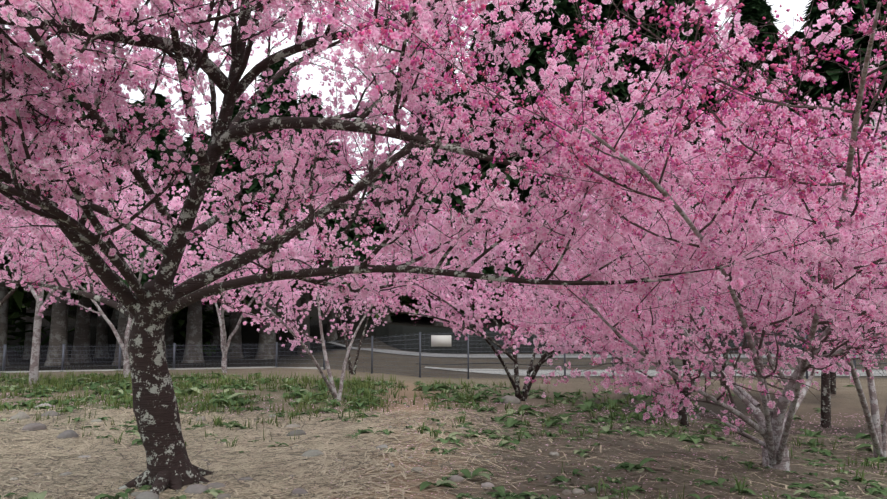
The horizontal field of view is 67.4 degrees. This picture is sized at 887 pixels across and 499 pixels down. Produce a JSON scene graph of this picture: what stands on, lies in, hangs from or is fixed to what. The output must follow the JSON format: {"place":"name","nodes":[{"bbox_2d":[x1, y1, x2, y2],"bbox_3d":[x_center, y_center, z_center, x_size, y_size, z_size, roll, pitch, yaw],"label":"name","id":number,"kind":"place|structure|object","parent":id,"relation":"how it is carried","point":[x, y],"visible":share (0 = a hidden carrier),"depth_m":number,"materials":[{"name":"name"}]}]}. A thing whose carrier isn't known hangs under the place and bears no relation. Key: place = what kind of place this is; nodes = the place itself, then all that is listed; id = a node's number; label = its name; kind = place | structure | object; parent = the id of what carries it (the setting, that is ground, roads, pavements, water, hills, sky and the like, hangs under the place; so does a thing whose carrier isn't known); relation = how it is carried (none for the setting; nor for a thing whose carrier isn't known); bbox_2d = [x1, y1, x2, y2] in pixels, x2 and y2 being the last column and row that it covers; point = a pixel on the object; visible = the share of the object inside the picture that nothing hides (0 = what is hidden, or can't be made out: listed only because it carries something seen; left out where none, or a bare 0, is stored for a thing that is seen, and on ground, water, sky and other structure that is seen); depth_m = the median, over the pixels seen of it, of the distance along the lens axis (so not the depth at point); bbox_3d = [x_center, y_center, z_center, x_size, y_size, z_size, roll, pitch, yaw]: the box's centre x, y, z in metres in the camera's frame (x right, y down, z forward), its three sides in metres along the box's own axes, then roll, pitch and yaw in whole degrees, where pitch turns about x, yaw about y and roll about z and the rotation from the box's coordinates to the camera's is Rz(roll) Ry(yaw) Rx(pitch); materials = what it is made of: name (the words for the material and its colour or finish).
{"place":"outdoors","nodes":[
{"label":"outdoors","id":0,"kind":"place"},
{"bbox_2d":[4,0,810,201],"label":"sky","id":1,"kind":"structure","parent":0,"point":[795,6],"materials":[{"name":"white"}]},
{"bbox_2d":[0,261,886,498],"bbox_3d":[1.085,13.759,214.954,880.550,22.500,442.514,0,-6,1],"label":"ground","id":2,"kind":"structure","parent":0,"point":[845,401],"depth_m":16.55,"materials":[{"name":"brown soil"}]},
{"bbox_2d":[0,148,116,306],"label":"cherry","id":3,"kind":"object","parent":2,"relation":"on","point":[12,252],"depth_m":17.49,"materials":[{"name":"pink plant"}]},
{"bbox_2d":[0,109,209,384],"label":"cherry tree","id":4,"kind":"object","parent":2,"relation":"on","point":[146,216],"depth_m":18.09,"materials":[{"name":"pink plant"}]},
{"bbox_2d":[0,367,323,372],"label":"curb","id":5,"kind":"structure","parent":2,"relation":"on","point":[322,368],"depth_m":26.67,"materials":[{"name":"grey concrete"}]},
{"bbox_2d":[0,164,334,377],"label":"cherry","id":6,"kind":"object","parent":2,"relation":"on","point":[213,198],"depth_m":21.36,"materials":[{"name":"pink plant"}]},
{"bbox_2d":[159,178,347,372],"bbox_3d":[-8.152,1.041,24.413,6.355,7.245,8.326,5,-8,-38],"label":"cherry","id":7,"kind":"object","parent":2,"relation":"on","point":[233,241],"depth_m":23.87,"materials":[{"name":"pink plant"}]},
{"bbox_2d":[147,177,447,400],"bbox_3d":[-2.407,0.711,14.175,5.099,5.543,7.637,0,-6,1],"label":"cherry tree","id":8,"kind":"object","parent":2,"relation":"on","point":[286,285],"depth_m":12.92,"materials":[{"name":"pink plant"}]},
{"bbox_2d":[285,227,411,373],"bbox_3d":[-3.777,2.102,26.268,5.231,5.854,3.376,0,-6,1],"label":"cherry tree","id":9,"kind":"object","parent":2,"relation":"on","point":[374,319],"depth_m":26.39,"materials":[{"name":"pink plant"}]},
{"bbox_2d":[10,395,699,498],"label":"stones","id":10,"kind":"object","parent":2,"relation":"on","point":[196,488],"visible":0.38,"depth_m":8.08,"materials":[{"name":"grey stone"}]},
{"bbox_2d":[2,330,855,378],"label":"fence posts","id":11,"kind":"object","parent":2,"relation":"on","point":[63,355],"visible":0.44,"depth_m":27.52,"materials":[{"name":"grey metal"}]},
{"bbox_2d":[431,335,450,346],"bbox_3d":[-0.091,3.795,27.619,0.840,0.460,0.028,0,-6,1],"label":"notice board","id":12,"kind":"object","parent":11,"relation":"attached to","point":[440,340],"visible":1,"depth_m":27.61,"materials":[{"name":"grey"}]},
{"bbox_2d":[2,393,881,498],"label":"fallen petals","id":13,"kind":"object","parent":2,"relation":"on","point":[532,433],"visible":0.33,"depth_m":11.05,"materials":[{"name":"pink plant"}]},
{"bbox_2d":[0,0,886,488],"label":"cherry tree","id":14,"kind":"object","parent":2,"relation":"on","point":[58,48],"depth_m":5.41,"materials":[{"name":"pink plant"}]},
{"bbox_2d":[117,464,215,493],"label":"tree roots","id":15,"kind":"object","parent":14,"relation":"attached to","point":[164,480],"visible":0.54,"depth_m":6.66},
{"bbox_2d":[0,405,886,498],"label":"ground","id":16,"kind":"structure","parent":2,"relation":"on","point":[263,455],"depth_m":8.41,"materials":[{"name":"brown soil"}]},
{"bbox_2d":[0,369,886,498],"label":"grass","id":17,"kind":"structure","parent":2,"relation":"on","point":[94,378],"depth_m":15.51,"materials":[{"name":"green plant"}]},
{"bbox_2d":[0,370,886,498],"bbox_3d":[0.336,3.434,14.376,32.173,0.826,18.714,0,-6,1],"label":"weeds","id":18,"kind":"object","parent":2,"relation":"on","point":[589,404],"visible":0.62,"depth_m":11.82,"materials":[{"name":"green plant"}]},
{"bbox_2d":[0,331,886,377],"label":"fence","id":19,"kind":"object","parent":2,"relation":"on","point":[391,361],"visible":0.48,"depth_m":27.54,"materials":[{"name":"grey metal"}]},
{"bbox_2d":[350,177,802,400],"bbox_3d":[3.077,0.874,16.778,11.437,6.018,10.677,0,-6,1],"label":"cherry","id":20,"kind":"object","parent":2,"relation":"on","point":[497,251],"depth_m":15.29,"materials":[{"name":"pink plant"}]},
{"bbox_2d":[286,0,886,470],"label":"cherry tree","id":21,"kind":"object","parent":2,"relation":"on","point":[628,306],"depth_m":5.52,"materials":[{"name":"pink plant"}]},
{"bbox_2d":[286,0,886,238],"bbox_3d":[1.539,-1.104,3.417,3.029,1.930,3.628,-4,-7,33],"label":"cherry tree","id":22,"kind":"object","parent":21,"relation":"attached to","point":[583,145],"visible":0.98,"depth_m":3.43,"materials":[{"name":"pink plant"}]},
{"bbox_2d":[339,318,886,353],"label":"road","id":23,"kind":"structure","parent":2,"relation":"on","point":[380,331],"depth_m":39.37,"materials":[{"name":"grey asphalt"}]},
{"bbox_2d":[483,119,809,394],"bbox_3d":[5.554,0.800,19.202,9.066,7.068,9.089,4,-7,-33],"label":"cherry","id":24,"kind":"object","parent":2,"relation":"on","point":[514,250],"depth_m":18.84,"materials":[{"name":"pink plant"}]},
{"bbox_2d":[416,363,885,365],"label":"kerb","id":25,"kind":"object","parent":2,"relation":"on","point":[575,365],"visible":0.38,"depth_m":33.75,"materials":[{"name":"grey concrete"}]},
{"bbox_2d":[468,1,886,426],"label":"cherry","id":26,"kind":"object","parent":2,"relation":"on","point":[818,39],"depth_m":10.93,"materials":[{"name":"pink plant"}]},
{"bbox_2d":[590,183,808,385],"bbox_3d":[8.597,0.811,23.137,8.204,8.043,11.323,-3,-7,27],"label":"cherry","id":27,"kind":"object","parent":2,"relation":"on","point":[725,356],"depth_m":22.72,"materials":[{"name":"pink plant"}]},
{"bbox_2d":[670,102,886,393],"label":"cherry","id":28,"kind":"object","parent":2,"relation":"on","point":[825,134],"depth_m":17.57,"materials":[{"name":"pink plant"}]},
{"bbox_2d":[676,96,886,427],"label":"cherry","id":29,"kind":"object","parent":2,"relation":"on","point":[877,114],"depth_m":13.67,"materials":[{"name":"pink plant"}]},
{"bbox_2d":[683,28,886,309],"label":"cherry","id":30,"kind":"object","parent":2,"relation":"on","point":[721,102],"depth_m":13.53,"materials":[{"name":"pink plant"}]},
{"bbox_2d":[730,95,886,457],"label":"cherry tree","id":31,"kind":"object","parent":2,"relation":"on","point":[834,366],"depth_m":8.51,"materials":[{"name":"pink plant"}]},
{"bbox_2d":[858,115,886,199],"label":"cherry tree","id":32,"kind":"object","parent":2,"relation":"on","point":[883,146],"visible":0.15,"depth_m":27.45,"materials":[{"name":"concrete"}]},
{"bbox_2d":[328,341,886,357],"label":"road","id":33,"kind":"structure","parent":0,"point":[492,355],"depth_m":37.36,"materials":[{"name":"grey asphalt"}]},
{"bbox_2d":[425,366,886,375],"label":"road","id":34,"kind":"structure","parent":0,"point":[547,372],"depth_m":30.62,"materials":[{"name":"grey asphalt"}]}
]}

